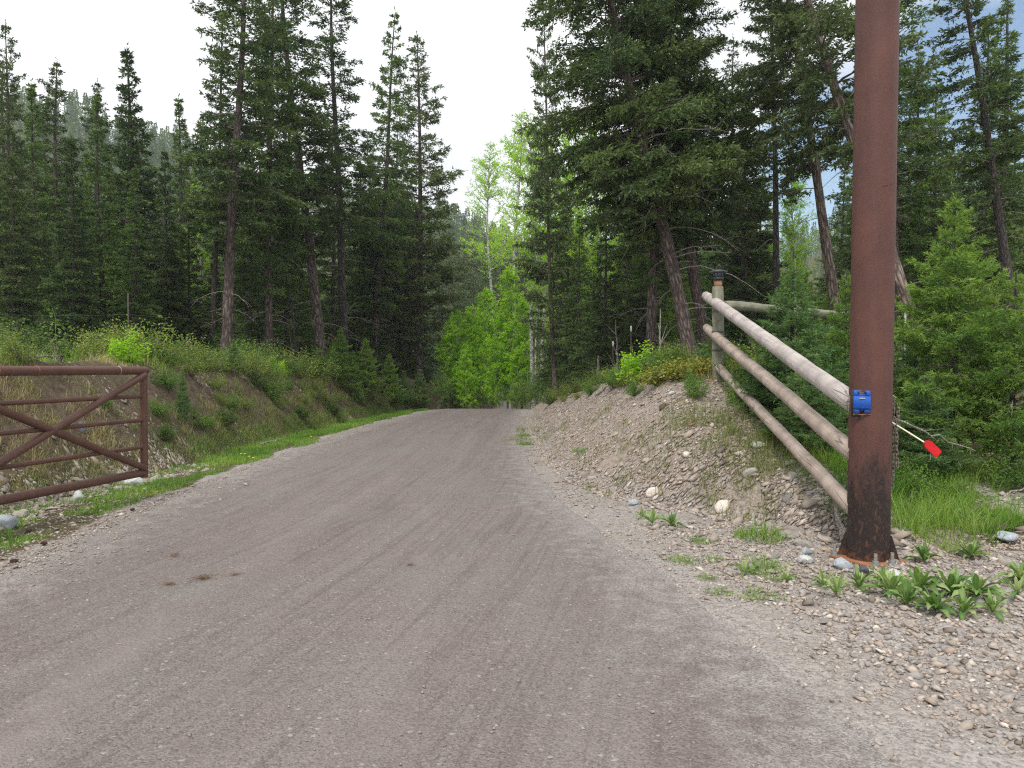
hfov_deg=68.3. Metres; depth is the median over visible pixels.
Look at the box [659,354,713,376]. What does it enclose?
shrub
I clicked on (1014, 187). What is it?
fir tree
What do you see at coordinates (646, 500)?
stone
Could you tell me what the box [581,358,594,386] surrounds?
shrub
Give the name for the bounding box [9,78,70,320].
spruce tree
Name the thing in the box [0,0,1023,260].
sky
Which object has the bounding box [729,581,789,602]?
grass tuft
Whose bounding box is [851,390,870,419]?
latch housing
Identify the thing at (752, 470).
stone
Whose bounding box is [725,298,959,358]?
wire fence
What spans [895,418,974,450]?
dead branch
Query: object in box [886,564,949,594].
leafy plant
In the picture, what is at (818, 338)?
shrub
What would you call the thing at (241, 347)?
shrub
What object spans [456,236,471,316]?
spruce tree
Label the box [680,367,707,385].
shrub
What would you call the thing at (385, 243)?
fir tree
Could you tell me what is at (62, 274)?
spruce tree
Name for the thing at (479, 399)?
alder bush
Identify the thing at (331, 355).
shrub
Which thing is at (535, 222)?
birch tree
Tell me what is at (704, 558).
edge gravel
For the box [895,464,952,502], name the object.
shrub
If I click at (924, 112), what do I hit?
fir tree
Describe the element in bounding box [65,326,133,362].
shrub
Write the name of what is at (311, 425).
shrub
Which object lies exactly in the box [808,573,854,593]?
leafy plant
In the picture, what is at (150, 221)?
spruce tree
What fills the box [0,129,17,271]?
fir tree
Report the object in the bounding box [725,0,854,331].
pine tree
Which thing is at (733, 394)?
shrub
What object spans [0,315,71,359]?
shrub
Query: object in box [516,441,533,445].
grass tuft
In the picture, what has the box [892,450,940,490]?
shrub
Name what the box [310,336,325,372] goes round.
shrub
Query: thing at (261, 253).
fir tree
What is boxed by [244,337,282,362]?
shrub
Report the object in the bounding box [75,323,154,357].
shrub
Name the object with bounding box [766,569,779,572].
stone
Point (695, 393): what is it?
shrub
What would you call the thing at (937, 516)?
long grass
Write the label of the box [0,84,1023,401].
distant forest
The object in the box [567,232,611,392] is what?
spruce tree
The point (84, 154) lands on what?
fir tree
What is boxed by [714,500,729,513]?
stone
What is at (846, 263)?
pine tree
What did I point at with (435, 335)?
spruce tree
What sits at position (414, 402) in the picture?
shrub
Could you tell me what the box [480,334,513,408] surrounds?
aspen tree
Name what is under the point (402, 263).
fir tree
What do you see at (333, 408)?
shrub
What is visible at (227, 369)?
shrub
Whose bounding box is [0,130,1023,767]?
ground
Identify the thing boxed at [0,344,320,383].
bank top grass
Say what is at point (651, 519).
leafy plant
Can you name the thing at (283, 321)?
young fir
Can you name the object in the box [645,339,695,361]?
shrub
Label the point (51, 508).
stone
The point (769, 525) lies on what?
stone
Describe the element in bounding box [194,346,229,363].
shrub
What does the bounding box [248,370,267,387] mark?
shrub
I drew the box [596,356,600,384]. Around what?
dead branch
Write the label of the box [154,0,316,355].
fir tree
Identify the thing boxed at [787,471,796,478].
stone
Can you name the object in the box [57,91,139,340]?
spruce tree
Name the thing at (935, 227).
fir tree
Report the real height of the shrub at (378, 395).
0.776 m
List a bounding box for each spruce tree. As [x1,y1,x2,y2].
[0,151,51,342]
[0,216,21,328]
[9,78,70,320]
[29,134,112,361]
[49,206,102,341]
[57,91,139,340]
[89,42,197,319]
[100,161,124,253]
[100,164,166,344]
[128,259,145,326]
[139,146,197,348]
[139,180,164,279]
[154,248,194,349]
[157,93,221,324]
[167,155,209,320]
[169,188,216,353]
[174,119,243,333]
[194,254,222,354]
[217,135,276,350]
[238,192,275,338]
[239,127,326,360]
[326,157,402,376]
[348,206,398,373]
[357,164,426,379]
[403,224,440,382]
[423,263,453,382]
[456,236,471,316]
[466,239,506,388]
[496,226,528,387]
[534,201,594,397]
[553,212,598,390]
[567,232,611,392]
[574,207,640,391]
[595,228,661,373]
[616,239,662,363]
[656,253,687,348]
[697,88,794,359]
[711,173,767,336]
[743,312,758,360]
[809,297,819,327]
[810,161,851,319]
[915,235,930,332]
[934,0,1023,362]
[936,150,967,264]
[938,12,1023,273]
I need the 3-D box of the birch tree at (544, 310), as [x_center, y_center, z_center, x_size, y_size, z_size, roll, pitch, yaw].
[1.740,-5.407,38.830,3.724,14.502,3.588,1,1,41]
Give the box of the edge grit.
[0,417,410,620]
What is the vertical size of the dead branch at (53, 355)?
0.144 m
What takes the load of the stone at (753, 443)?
on the ground at (786, 664)
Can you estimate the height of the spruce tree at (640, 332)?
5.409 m
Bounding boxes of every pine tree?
[0,19,57,323]
[368,31,472,381]
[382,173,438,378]
[423,240,466,373]
[436,248,475,373]
[451,233,488,385]
[475,228,500,328]
[479,239,511,353]
[506,2,589,395]
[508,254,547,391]
[603,241,678,347]
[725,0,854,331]
[734,0,950,372]
[832,91,927,306]
[913,132,945,306]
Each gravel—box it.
[0,427,217,531]
[0,480,188,573]
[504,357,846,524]
[512,414,982,601]
[526,376,946,558]
[593,487,1023,757]
[925,468,1023,538]
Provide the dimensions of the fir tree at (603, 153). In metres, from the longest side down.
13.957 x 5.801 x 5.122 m
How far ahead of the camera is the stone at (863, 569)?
5.72 m
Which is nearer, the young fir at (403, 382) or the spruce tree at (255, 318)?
the young fir at (403, 382)
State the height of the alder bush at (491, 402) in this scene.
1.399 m
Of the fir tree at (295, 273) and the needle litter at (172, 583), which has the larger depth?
the fir tree at (295, 273)
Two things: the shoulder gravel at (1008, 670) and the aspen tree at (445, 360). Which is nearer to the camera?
the shoulder gravel at (1008, 670)
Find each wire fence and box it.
[0,314,257,339]
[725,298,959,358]
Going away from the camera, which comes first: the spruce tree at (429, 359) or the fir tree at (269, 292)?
the fir tree at (269, 292)
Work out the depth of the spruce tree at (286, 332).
26.85 m
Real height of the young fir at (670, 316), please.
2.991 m
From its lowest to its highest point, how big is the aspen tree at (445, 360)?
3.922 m
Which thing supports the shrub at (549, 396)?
on the ground at (786, 664)
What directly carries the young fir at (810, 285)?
on the ground at (786, 664)
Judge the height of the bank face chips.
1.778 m
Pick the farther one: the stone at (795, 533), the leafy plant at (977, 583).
the stone at (795, 533)
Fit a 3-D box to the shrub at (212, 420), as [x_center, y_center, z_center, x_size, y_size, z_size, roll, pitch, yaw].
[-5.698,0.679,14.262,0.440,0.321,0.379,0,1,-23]
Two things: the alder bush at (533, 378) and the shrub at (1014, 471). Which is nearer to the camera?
the shrub at (1014, 471)
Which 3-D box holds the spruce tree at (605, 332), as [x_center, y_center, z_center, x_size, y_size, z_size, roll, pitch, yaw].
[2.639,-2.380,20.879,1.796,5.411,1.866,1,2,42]
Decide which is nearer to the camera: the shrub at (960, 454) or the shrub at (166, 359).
the shrub at (960, 454)
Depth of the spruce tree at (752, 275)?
27.98 m
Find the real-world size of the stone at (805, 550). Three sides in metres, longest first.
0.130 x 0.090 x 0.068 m
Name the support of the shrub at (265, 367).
on the ground at (786, 664)
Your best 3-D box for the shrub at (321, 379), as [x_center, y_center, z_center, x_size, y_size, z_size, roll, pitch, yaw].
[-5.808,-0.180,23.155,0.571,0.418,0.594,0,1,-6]
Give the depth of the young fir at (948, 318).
9.37 m
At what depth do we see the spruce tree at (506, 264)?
74.78 m
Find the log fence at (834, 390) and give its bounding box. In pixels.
[702,286,849,512]
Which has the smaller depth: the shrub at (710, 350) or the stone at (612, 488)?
the stone at (612, 488)
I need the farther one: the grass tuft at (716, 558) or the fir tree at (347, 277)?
the fir tree at (347, 277)
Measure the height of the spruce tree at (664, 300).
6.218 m
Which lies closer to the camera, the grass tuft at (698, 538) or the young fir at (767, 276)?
the grass tuft at (698, 538)
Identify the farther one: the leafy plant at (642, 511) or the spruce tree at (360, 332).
the spruce tree at (360, 332)
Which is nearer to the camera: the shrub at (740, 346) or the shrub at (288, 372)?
the shrub at (740, 346)
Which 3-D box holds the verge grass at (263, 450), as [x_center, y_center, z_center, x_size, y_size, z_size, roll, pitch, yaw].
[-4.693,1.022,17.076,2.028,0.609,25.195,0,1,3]
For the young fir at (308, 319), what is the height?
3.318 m
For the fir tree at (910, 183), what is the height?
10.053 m
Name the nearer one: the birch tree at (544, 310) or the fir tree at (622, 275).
the fir tree at (622, 275)
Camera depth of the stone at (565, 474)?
10.69 m
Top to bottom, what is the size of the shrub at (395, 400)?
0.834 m
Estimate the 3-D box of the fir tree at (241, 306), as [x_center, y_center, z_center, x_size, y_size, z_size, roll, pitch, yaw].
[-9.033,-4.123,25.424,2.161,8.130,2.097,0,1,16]
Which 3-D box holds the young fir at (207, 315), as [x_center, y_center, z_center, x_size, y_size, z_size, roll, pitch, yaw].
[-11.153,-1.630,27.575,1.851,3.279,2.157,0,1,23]
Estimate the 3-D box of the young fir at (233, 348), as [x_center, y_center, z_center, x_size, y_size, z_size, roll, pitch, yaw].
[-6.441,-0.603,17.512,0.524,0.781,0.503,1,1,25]
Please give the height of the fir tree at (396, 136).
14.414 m
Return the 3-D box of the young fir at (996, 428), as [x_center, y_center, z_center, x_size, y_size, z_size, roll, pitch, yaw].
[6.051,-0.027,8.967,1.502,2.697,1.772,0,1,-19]
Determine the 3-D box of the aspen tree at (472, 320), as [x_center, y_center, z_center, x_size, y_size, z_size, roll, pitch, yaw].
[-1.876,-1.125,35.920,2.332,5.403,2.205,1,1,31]
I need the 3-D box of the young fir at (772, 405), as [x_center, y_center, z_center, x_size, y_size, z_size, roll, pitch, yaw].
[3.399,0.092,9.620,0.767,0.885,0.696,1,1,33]
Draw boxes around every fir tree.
[0,68,50,241]
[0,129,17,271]
[9,57,94,292]
[25,124,69,288]
[41,162,69,296]
[52,78,130,274]
[89,105,157,313]
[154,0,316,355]
[185,6,247,345]
[214,0,322,354]
[217,151,279,350]
[233,0,367,372]
[245,137,308,338]
[273,211,309,334]
[274,179,306,362]
[293,0,405,361]
[301,135,373,353]
[336,232,363,339]
[344,6,428,374]
[349,139,405,374]
[358,119,427,377]
[370,176,417,353]
[513,0,775,361]
[560,0,782,351]
[578,0,722,358]
[595,225,644,339]
[662,94,738,288]
[698,235,718,281]
[704,33,780,337]
[735,0,825,337]
[738,165,782,293]
[752,174,781,277]
[813,214,838,317]
[822,162,852,303]
[824,0,966,351]
[898,43,959,307]
[899,77,972,331]
[900,111,925,344]
[920,0,1023,370]
[941,144,979,241]
[1007,112,1023,239]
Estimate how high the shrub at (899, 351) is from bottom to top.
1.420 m
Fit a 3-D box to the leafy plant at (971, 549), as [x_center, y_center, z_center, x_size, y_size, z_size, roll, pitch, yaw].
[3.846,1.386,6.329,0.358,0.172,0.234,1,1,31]
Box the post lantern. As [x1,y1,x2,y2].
[709,269,727,285]
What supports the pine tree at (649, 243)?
on the ground at (786, 664)
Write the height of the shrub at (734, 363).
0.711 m
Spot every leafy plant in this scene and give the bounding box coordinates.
[635,507,651,515]
[638,508,664,523]
[661,512,686,527]
[729,555,757,576]
[774,566,796,580]
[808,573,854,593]
[810,568,841,583]
[845,564,876,592]
[854,568,921,597]
[868,564,891,582]
[882,578,930,605]
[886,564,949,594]
[902,538,942,561]
[910,586,958,617]
[925,565,981,594]
[940,586,988,619]
[947,571,1009,599]
[948,539,989,558]
[973,588,1009,622]
[994,559,1023,580]
[997,575,1023,597]
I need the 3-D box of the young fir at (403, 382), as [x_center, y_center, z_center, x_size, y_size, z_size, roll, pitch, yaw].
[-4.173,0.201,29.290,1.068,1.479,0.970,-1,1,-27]
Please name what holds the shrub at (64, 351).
on the ground at (786, 664)
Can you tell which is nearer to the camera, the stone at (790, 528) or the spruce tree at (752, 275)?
the stone at (790, 528)
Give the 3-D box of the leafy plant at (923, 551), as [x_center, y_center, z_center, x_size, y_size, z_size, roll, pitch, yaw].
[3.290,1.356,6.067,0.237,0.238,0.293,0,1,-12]
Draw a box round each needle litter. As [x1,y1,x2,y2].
[159,579,186,587]
[174,570,222,585]
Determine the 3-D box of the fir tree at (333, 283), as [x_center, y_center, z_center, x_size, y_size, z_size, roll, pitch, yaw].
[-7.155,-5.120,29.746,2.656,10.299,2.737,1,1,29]
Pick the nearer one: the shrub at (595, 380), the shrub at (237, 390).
the shrub at (237, 390)
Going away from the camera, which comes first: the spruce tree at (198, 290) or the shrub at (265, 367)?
the shrub at (265, 367)
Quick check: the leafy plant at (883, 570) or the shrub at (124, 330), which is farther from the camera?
the shrub at (124, 330)
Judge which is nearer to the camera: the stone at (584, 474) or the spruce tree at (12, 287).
the stone at (584, 474)
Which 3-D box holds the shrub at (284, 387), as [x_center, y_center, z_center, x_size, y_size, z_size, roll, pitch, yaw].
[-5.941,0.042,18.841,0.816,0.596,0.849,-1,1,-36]
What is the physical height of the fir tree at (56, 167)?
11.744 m
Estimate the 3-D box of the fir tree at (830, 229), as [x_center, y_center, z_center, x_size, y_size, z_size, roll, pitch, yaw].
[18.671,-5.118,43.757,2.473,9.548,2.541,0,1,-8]
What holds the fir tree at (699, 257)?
on the ground at (786, 664)
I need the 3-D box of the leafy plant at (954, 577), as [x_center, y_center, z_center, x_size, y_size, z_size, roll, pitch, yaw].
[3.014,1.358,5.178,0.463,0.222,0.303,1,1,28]
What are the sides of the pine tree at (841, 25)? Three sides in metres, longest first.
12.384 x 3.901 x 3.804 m
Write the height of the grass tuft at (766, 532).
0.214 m
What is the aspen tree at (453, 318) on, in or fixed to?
on the ground at (786, 664)
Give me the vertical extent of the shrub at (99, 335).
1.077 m
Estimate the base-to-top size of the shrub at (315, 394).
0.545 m
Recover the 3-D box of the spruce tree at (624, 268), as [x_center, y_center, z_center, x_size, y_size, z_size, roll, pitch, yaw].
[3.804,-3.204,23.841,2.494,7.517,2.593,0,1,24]
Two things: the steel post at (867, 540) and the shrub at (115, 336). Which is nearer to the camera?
the steel post at (867, 540)
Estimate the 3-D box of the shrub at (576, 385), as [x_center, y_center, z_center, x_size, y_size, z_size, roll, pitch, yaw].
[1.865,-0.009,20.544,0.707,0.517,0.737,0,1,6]
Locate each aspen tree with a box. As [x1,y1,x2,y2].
[432,318,462,402]
[439,308,480,399]
[452,348,477,408]
[457,304,491,408]
[466,285,505,408]
[471,300,497,382]
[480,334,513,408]
[482,265,538,408]
[504,296,541,408]
[505,345,529,408]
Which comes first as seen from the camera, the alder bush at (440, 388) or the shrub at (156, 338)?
the shrub at (156, 338)
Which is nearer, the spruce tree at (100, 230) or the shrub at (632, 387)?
the shrub at (632, 387)
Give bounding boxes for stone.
[0,514,18,529]
[12,510,21,516]
[19,509,29,514]
[45,507,59,510]
[72,490,83,499]
[78,421,88,433]
[124,477,143,484]
[561,472,569,477]
[581,471,589,478]
[610,486,615,492]
[628,499,638,505]
[640,498,650,501]
[646,487,657,497]
[659,403,665,409]
[682,451,689,457]
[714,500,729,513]
[738,501,745,505]
[742,467,756,477]
[745,538,755,543]
[751,441,765,447]
[764,522,773,528]
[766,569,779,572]
[782,493,792,501]
[785,525,805,534]
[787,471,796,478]
[790,531,800,536]
[793,538,812,548]
[797,555,812,563]
[801,547,811,554]
[818,618,829,622]
[833,557,852,569]
[859,565,868,573]
[889,568,900,575]
[969,560,981,565]
[979,523,1010,532]
[995,531,1018,541]
[997,558,1010,565]
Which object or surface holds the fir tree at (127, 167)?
on the ground at (786, 664)
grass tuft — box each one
[516,431,531,436]
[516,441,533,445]
[573,446,587,452]
[661,552,699,565]
[682,533,715,544]
[695,572,718,580]
[705,553,724,562]
[705,584,737,596]
[729,515,798,544]
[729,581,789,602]
[733,548,791,576]
[757,574,783,583]
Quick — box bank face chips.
[0,361,353,508]
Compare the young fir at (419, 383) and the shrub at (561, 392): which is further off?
the young fir at (419, 383)
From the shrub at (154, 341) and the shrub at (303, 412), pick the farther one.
the shrub at (303, 412)
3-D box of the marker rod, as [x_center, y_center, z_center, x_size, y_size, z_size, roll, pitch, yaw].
[3.160,0.446,5.931,0.366,0.279,0.106,1,2,45]
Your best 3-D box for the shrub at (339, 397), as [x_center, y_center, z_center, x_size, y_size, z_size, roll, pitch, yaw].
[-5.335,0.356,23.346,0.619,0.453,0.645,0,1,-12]
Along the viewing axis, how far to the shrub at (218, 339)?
22.61 m
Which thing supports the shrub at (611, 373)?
on the ground at (786, 664)
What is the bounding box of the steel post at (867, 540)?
[829,0,907,566]
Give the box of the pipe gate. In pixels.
[0,366,148,504]
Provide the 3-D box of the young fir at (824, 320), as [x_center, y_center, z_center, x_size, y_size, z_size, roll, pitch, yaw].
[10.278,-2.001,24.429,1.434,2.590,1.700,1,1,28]
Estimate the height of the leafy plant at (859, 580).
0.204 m
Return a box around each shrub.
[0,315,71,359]
[0,321,62,361]
[25,333,55,355]
[40,307,76,362]
[56,316,131,357]
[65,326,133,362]
[70,323,124,354]
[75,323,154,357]
[81,305,97,340]
[101,400,116,408]
[102,328,154,363]
[107,322,142,338]
[109,313,199,364]
[129,324,190,358]
[146,339,187,365]
[148,363,183,389]
[149,343,184,365]
[149,396,174,415]
[155,421,180,441]
[170,349,213,376]
[172,337,214,368]
[183,335,233,371]
[190,391,205,418]
[190,411,212,430]
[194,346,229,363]
[203,326,267,353]
[203,372,229,391]
[204,413,221,427]
[210,350,248,373]
[211,340,262,360]
[214,335,262,362]
[214,388,238,405]
[215,406,242,425]
[216,352,227,374]
[220,391,241,408]
[233,378,241,395]
[237,346,270,376]
[237,394,259,409]
[241,349,274,373]
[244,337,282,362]
[244,350,283,377]
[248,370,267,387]
[250,339,294,366]
[257,341,294,364]
[257,354,277,372]
[259,382,280,399]
[260,376,274,390]
[265,376,289,395]
[266,355,286,374]
[266,369,289,385]
[271,395,291,407]
[274,381,284,401]
[280,346,323,378]
[280,366,294,377]
[281,359,301,373]
[282,376,294,391]
[292,402,312,418]
[294,390,311,405]
[298,349,331,374]
[302,343,344,375]
[304,350,341,380]
[305,383,327,397]
[306,377,325,389]
[307,419,316,427]
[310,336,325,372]
[311,382,328,394]
[315,374,328,383]
[322,391,337,400]
[324,397,343,413]
[333,372,346,382]
[333,378,343,386]
[333,389,349,401]
[337,371,365,392]
[342,350,377,374]
[350,385,366,403]
[367,388,396,404]
[391,388,409,404]
[409,387,423,405]
[536,389,555,404]
[544,390,565,401]
[545,381,571,398]
[557,393,567,401]
[569,375,586,391]
[571,392,581,397]
[579,379,600,394]
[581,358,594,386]
[582,363,609,385]
[595,364,621,388]
[605,361,626,384]
[616,339,653,384]
[621,366,643,382]
[622,377,646,395]
[625,365,681,385]
[637,347,668,369]
[642,345,682,371]
[644,357,715,379]
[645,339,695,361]
[645,356,668,371]
[654,339,696,364]
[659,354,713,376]
[663,343,698,366]
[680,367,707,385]
[681,376,710,398]
[691,334,744,367]
[697,333,743,367]
[704,341,762,380]
[721,365,755,403]
[733,331,801,364]
[734,353,786,384]
[735,330,744,347]
[745,336,788,364]
[806,327,827,348]
[810,334,840,373]
[892,427,962,458]
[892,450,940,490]
[893,327,941,378]
[894,318,922,370]
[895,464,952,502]
[907,440,984,474]
[950,440,1008,481]
[978,448,1023,491]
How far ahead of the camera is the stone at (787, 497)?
7.58 m
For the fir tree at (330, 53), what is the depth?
27.63 m
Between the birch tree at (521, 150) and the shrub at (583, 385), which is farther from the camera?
the birch tree at (521, 150)
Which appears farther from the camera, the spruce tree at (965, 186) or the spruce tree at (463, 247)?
the spruce tree at (463, 247)
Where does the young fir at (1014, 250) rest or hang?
on the ground at (786, 664)
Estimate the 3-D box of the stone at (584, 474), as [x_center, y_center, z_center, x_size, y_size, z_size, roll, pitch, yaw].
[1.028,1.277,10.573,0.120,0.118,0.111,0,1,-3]
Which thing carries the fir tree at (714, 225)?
on the ground at (786, 664)
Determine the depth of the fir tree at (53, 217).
34.41 m
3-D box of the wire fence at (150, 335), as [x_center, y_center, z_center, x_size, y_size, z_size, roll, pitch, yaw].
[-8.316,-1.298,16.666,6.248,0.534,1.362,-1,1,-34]
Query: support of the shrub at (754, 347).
on the ground at (786, 664)
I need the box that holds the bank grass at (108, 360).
[0,345,390,510]
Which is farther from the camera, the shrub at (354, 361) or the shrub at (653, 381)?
the shrub at (354, 361)
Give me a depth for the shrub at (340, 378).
24.38 m
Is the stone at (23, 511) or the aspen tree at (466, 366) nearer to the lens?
the stone at (23, 511)
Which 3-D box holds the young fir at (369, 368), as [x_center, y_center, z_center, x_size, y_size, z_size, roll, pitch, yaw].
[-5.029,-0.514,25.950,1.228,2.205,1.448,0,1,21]
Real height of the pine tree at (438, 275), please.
16.519 m
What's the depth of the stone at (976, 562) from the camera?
6.08 m
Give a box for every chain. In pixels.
[891,397,895,489]
[894,402,899,467]
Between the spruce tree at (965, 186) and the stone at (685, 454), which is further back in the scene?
the spruce tree at (965, 186)
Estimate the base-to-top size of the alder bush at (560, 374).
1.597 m
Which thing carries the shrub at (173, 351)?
on the ground at (786, 664)
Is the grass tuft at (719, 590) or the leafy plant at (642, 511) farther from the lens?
the leafy plant at (642, 511)
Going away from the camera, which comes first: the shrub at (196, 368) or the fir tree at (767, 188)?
the shrub at (196, 368)
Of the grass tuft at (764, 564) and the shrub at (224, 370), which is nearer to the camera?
the grass tuft at (764, 564)
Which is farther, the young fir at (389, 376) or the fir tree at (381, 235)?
the fir tree at (381, 235)
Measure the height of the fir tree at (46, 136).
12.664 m
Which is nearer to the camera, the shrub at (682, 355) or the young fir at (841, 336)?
the young fir at (841, 336)
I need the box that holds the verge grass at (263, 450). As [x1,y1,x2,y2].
[0,399,427,549]
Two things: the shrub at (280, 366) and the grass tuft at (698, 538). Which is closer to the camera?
the grass tuft at (698, 538)
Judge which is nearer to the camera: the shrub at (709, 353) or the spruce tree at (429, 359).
the shrub at (709, 353)
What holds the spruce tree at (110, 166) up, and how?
on the ground at (786, 664)
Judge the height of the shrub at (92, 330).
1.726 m
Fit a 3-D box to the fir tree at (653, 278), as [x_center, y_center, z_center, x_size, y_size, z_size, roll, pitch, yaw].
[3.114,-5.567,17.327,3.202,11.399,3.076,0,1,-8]
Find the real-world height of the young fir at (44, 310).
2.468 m
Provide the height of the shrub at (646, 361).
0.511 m
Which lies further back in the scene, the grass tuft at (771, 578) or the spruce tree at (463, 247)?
the spruce tree at (463, 247)
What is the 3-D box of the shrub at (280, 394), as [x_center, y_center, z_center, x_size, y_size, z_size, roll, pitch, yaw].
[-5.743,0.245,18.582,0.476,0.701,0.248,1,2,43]
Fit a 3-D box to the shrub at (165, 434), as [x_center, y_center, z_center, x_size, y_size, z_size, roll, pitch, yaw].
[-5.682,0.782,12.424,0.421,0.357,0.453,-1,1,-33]
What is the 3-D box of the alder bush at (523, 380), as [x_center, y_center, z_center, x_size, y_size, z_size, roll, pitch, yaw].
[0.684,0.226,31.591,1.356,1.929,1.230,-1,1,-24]
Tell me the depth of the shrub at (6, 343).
10.31 m
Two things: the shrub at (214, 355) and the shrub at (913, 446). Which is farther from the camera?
the shrub at (214, 355)
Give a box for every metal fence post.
[127,293,128,332]
[612,341,613,366]
[630,326,631,354]
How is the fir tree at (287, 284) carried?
on the ground at (786, 664)
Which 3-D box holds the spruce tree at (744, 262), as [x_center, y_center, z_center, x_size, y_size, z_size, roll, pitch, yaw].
[6.938,-4.445,21.940,3.195,8.421,3.074,1,1,36]
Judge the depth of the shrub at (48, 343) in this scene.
16.79 m
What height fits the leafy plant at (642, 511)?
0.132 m
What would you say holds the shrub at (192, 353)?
on the ground at (786, 664)
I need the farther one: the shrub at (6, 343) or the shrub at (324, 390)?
the shrub at (324, 390)
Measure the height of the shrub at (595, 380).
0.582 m
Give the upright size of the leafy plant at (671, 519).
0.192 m
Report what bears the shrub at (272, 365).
on the ground at (786, 664)
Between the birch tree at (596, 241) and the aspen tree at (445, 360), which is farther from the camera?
the aspen tree at (445, 360)
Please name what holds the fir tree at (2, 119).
on the ground at (786, 664)
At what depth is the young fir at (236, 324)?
30.44 m
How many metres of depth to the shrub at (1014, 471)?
8.58 m
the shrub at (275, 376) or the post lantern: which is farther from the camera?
the shrub at (275, 376)
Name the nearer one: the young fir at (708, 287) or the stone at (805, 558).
the stone at (805, 558)
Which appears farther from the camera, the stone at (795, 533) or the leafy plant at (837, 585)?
the stone at (795, 533)
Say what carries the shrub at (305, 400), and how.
on the ground at (786, 664)
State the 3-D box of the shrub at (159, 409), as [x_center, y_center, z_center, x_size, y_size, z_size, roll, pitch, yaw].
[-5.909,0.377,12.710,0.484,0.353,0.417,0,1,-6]
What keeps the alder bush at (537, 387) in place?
on the ground at (786, 664)
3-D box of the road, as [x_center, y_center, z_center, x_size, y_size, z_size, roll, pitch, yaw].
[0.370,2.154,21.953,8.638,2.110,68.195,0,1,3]
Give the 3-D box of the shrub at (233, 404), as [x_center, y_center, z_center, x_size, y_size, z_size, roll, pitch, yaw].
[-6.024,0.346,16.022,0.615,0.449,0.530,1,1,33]
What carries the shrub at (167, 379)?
on the ground at (786, 664)
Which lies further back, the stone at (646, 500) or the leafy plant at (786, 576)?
the stone at (646, 500)
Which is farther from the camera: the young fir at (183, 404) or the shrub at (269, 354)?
the shrub at (269, 354)
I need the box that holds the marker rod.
[892,422,941,459]
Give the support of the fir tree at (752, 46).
on the ground at (786, 664)
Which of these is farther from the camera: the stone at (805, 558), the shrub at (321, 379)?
the shrub at (321, 379)
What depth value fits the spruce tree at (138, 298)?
22.96 m
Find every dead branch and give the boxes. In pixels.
[34,350,60,357]
[259,436,281,444]
[281,330,301,358]
[594,385,609,396]
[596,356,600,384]
[609,320,621,369]
[658,308,669,352]
[832,498,845,541]
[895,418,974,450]
[961,488,1023,517]
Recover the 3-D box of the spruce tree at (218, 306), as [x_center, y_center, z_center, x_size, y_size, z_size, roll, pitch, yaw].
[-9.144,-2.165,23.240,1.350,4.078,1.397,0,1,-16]
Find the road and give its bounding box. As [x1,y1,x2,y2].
[0,409,899,767]
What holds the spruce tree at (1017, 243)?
on the ground at (786, 664)
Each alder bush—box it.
[425,366,451,408]
[439,377,458,408]
[455,387,473,408]
[472,383,488,408]
[485,385,500,408]
[494,387,512,408]
[502,382,522,408]
[511,369,537,408]
[512,384,527,408]
[520,378,542,409]
[523,358,551,403]
[532,374,545,401]
[540,374,551,393]
[548,357,571,396]
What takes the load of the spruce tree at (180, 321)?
on the ground at (786, 664)
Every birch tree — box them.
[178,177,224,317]
[458,140,521,334]
[486,109,546,402]
[492,108,566,408]
[506,139,575,398]
[517,201,547,405]
[527,120,614,392]
[552,116,631,337]
[765,154,820,302]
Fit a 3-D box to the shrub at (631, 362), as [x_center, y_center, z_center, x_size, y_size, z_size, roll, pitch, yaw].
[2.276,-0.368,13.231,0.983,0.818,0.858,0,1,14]
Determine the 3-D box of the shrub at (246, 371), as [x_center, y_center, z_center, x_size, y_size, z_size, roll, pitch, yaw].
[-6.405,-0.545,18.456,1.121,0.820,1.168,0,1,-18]
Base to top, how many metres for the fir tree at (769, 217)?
10.604 m
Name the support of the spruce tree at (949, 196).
on the ground at (786, 664)
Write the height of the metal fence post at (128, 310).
1.779 m
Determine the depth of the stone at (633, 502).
8.59 m
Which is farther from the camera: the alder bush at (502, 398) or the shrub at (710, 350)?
the alder bush at (502, 398)
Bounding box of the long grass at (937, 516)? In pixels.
[715,377,1023,553]
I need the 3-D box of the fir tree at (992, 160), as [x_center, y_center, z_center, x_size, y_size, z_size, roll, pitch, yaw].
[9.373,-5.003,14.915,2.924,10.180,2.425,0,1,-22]
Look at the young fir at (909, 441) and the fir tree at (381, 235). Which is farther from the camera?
the fir tree at (381, 235)
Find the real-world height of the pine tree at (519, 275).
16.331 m
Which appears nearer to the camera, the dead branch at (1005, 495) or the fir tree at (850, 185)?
the dead branch at (1005, 495)
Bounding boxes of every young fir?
[33,299,57,320]
[36,301,53,336]
[87,250,130,323]
[174,368,192,422]
[192,297,220,341]
[220,298,256,345]
[226,341,245,369]
[273,290,312,349]
[281,298,328,355]
[305,281,360,355]
[325,328,358,385]
[341,358,362,393]
[352,338,386,396]
[376,354,405,402]
[397,371,417,403]
[410,369,431,407]
[656,274,710,354]
[664,271,705,345]
[674,252,750,351]
[725,268,848,427]
[748,361,792,419]
[750,253,801,340]
[759,353,848,452]
[780,252,819,328]
[810,286,840,341]
[814,269,850,435]
[892,376,983,475]
[893,193,1023,463]
[893,338,965,435]
[923,258,985,362]
[940,269,1023,470]
[947,218,1023,354]
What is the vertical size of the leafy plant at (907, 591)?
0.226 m
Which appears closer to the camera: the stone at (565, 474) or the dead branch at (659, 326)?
the stone at (565, 474)
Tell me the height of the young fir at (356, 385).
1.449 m
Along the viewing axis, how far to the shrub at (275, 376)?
19.41 m

